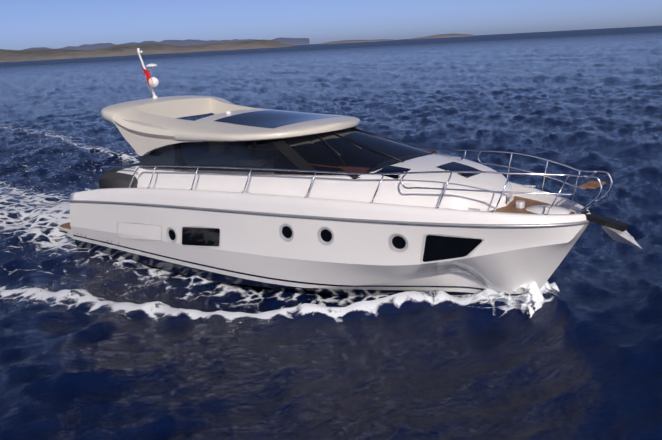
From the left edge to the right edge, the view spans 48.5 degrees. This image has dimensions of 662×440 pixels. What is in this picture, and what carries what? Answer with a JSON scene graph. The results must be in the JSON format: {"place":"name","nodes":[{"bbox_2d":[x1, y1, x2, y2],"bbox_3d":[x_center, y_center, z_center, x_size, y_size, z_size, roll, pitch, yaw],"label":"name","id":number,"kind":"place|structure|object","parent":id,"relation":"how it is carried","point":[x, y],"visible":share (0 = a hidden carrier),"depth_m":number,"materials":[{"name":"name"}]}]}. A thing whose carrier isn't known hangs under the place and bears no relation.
{"place":"outdoors","nodes":[
{"label":"outdoors","id":0,"kind":"place"},
{"bbox_2d":[0,40,293,61],"bbox_3d":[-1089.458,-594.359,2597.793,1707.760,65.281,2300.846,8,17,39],"label":"headland terrain","id":1,"kind":"structure","parent":0,"point":[51,54],"depth_m":2434.56,"materials":[{"name":"brown soil"}]},
{"bbox_2d":[23,37,309,49],"bbox_3d":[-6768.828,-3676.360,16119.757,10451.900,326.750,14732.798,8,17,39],"label":"hills","id":2,"kind":"structure","parent":0,"point":[292,41],"depth_m":16281.97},
{"bbox_2d":[0,26,661,439],"bbox_3d":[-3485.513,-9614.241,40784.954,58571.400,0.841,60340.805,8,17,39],"label":"sea","id":3,"kind":"structure","parent":0,"point":[94,344],"depth_m":14.73,"materials":[{"name":"liquid"}]},
{"bbox_2d":[70,202,589,296],"bbox_3d":[-0.631,0.483,16.851,13.180,2.540,4.200,8,17,39],"label":"hull","id":4,"kind":"object","parent":3,"relation":"in","point":[358,258],"visible":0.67,"depth_m":14.17,"materials":[{"name":"white plastic"}]},
{"bbox_2d":[57,222,73,238],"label":"swim platform","id":5,"kind":"structure","parent":4,"relation":"attached to","point":[65,228],"depth_m":20.02,"materials":[{"name":"brown wood"}]},
{"bbox_2d":[77,222,484,262],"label":"hull windows","id":6,"kind":"structure","parent":4,"relation":"in","point":[439,248],"depth_m":13.85,"materials":[{"name":"black glass"}]},
{"bbox_2d":[68,200,590,227],"bbox_3d":[-0.564,-0.457,16.525,12.933,0.570,4.284,8,17,39],"label":"rub rail","id":7,"kind":"object","parent":4,"relation":"on","point":[384,221],"visible":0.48,"depth_m":13.31,"materials":[{"name":"grey plastic"}]},
{"bbox_2d":[70,182,589,223],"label":"deck","id":8,"kind":"structure","parent":4,"relation":"on","point":[283,204],"depth_m":13.85,"materials":[{"name":"white plastic"}]},
{"bbox_2d":[99,163,138,188],"bbox_3d":[-4.204,-1.232,19.405,1.430,0.671,3.480,8,17,39],"label":"cockpit seat","id":9,"kind":"object","parent":8,"relation":"on","point":[113,178],"visible":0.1,"depth_m":18.17,"materials":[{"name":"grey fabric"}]},
{"bbox_2d":[100,166,134,171],"bbox_3d":[-4.099,-1.595,19.212,1.616,0.237,3.605,8,17,39],"label":"handrail","id":10,"kind":"object","parent":9,"relation":"on","point":[117,167],"visible":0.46,"depth_m":18.00,"materials":[{"name":"silver metal"}]},
{"bbox_2d":[117,127,513,210],"bbox_3d":[-0.824,-1.195,16.536,10.350,1.772,3.340,8,17,39],"label":"cabin","id":11,"kind":"object","parent":8,"relation":"on","point":[362,188],"depth_m":14.56,"materials":[{"name":"white plastic"}]},
{"bbox_2d":[101,95,359,141],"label":"hardtop roof","id":12,"kind":"structure","parent":11,"relation":"on","point":[164,112],"depth_m":16.59,"materials":[{"name":"white plastic"}]},
{"bbox_2d":[137,48,158,97],"bbox_3d":[-4.683,-3.795,19.100,0.334,1.339,0.808,-12,16,-32],"label":"mast","id":13,"kind":"object","parent":12,"relation":"on","point":[155,81],"visible":0.94,"depth_m":18.98,"materials":[{"name":"white metal"}]},
{"bbox_2d":[141,66,153,91],"bbox_3d":[-4.726,-3.624,18.949,0.123,0.655,0.521,-12,16,-34],"label":"ensign flag","id":14,"kind":"object","parent":13,"relation":"attached to","point":[147,75],"visible":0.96,"depth_m":18.87,"materials":[{"name":"red fabric"}]},
{"bbox_2d":[115,105,245,155],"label":"roof fins","id":15,"kind":"object","parent":12,"relation":"attached to","point":[142,145],"visible":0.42,"depth_m":16.93,"materials":[{"name":"white plastic"}]},
{"bbox_2d":[214,110,337,127],"bbox_3d":[-1.164,-2.316,16.505,1.820,0.183,2.300,8,17,39],"label":"sunroof","id":16,"kind":"object","parent":12,"relation":"on","point":[271,118],"visible":0.96,"depth_m":16.31,"materials":[{"name":"blue"}]},
{"bbox_2d":[180,171,358,176],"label":"saloon floor","id":17,"kind":"structure","parent":11,"relation":"on","point":[256,174],"depth_m":15.04,"materials":[{"name":"brown wood"}]},
{"bbox_2d":[143,139,432,177],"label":"window pillars","id":18,"kind":"structure","parent":11,"relation":"attached to","point":[295,158],"depth_m":14.73,"materials":[{"name":"black metal"}]},
{"bbox_2d":[274,147,436,174],"bbox_3d":[0.607,-1.283,15.291,2.100,0.300,3.006,8,17,39],"label":"dashboard","id":19,"kind":"object","parent":11,"relation":"attached to","point":[355,169],"visible":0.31,"depth_m":13.97,"materials":[{"name":"brown wood"}]},
{"bbox_2d":[315,127,415,178],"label":"windshield wipers","id":20,"kind":"object","parent":11,"relation":"on","point":[332,149],"visible":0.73,"depth_m":14.84,"materials":[{"name":"black rubber"}]},
{"bbox_2d":[375,154,479,179],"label":"deck hatch frames","id":21,"kind":"structure","parent":11,"relation":"on","point":[398,177],"depth_m":13.56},
{"bbox_2d":[377,153,480,176],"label":"deck hatches","id":22,"kind":"object","parent":21,"relation":"in","point":[453,166],"visible":0.81,"depth_m":13.75,"materials":[{"name":"black glass"}]},
{"bbox_2d":[448,156,462,159],"bbox_3d":[2.453,-1.226,14.542,0.300,0.050,0.070,8,17,39],"label":"deck fitting","id":23,"kind":"object","parent":11,"relation":"attached to","point":[455,158],"visible":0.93,"depth_m":14.51,"materials":[{"name":"silver metal"}]},
{"bbox_2d":[85,185,641,248],"bbox_3d":[-0.026,-0.591,16.029,13.170,0.706,3.889,8,17,39],"label":"anchor and cleats","id":24,"kind":"object","parent":8,"relation":"on","point":[625,237],"visible":0.73,"depth_m":12.13,"materials":[{"name":"silver metal"}]},
{"bbox_2d":[128,145,612,214],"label":"rails","id":25,"kind":"object","parent":8,"relation":"on","point":[590,204],"visible":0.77,"depth_m":12.97,"materials":[{"name":"silver metal"}]},
{"bbox_2d":[490,180,605,213],"bbox_3d":[3.714,-0.420,12.891,1.990,0.583,2.020,8,17,39],"label":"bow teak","id":26,"kind":"object","parent":8,"relation":"on","point":[510,207],"visible":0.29,"depth_m":13.13,"materials":[{"name":"brown wood"}]},
{"bbox_2d":[580,210,628,231],"bbox_3d":[4.560,0.013,12.294,0.752,0.244,0.220,8,17,39],"label":"bow roller","id":27,"kind":"object","parent":8,"relation":"on","point":[607,222],"visible":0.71,"depth_m":12.21,"materials":[{"name":"black metal"}]},
{"bbox_2d":[451,281,558,316],"bbox_3d":[2.994,1.268,13.980,2.669,0.640,3.479,8,17,39],"label":"bow spray","id":28,"kind":"object","parent":3,"relation":"on","point":[535,296],"visible":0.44,"depth_m":13.18,"materials":[{"name":"white liquid"}]},
{"bbox_2d":[0,0,661,49],"label":"sky","id":29,"kind":"structure","parent":0,"point":[24,24],"materials":[{"name":"blue"}]},
{"bbox_2d":[322,39,394,43],"bbox_3d":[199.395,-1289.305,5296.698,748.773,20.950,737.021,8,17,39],"label":"islet terrain","id":30,"kind":"structure","parent":0,"point":[345,41],"depth_m":5085.96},
{"bbox_2d":[408,34,474,39],"bbox_3d":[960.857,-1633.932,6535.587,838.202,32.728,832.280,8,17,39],"label":"islet terrain","id":31,"kind":"structure","parent":0,"point":[447,35],"depth_m":6293.91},
{"bbox_2d":[525,205,570,213],"bbox_3d":[3.807,-0.180,12.881,0.800,0.113,0.600,8,17,39],"label":"deck hatch","id":32,"kind":"object","parent":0,"point":[540,209],"visible":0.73,"depth_m":12.76,"materials":[{"name":"white plastic"}]}
]}

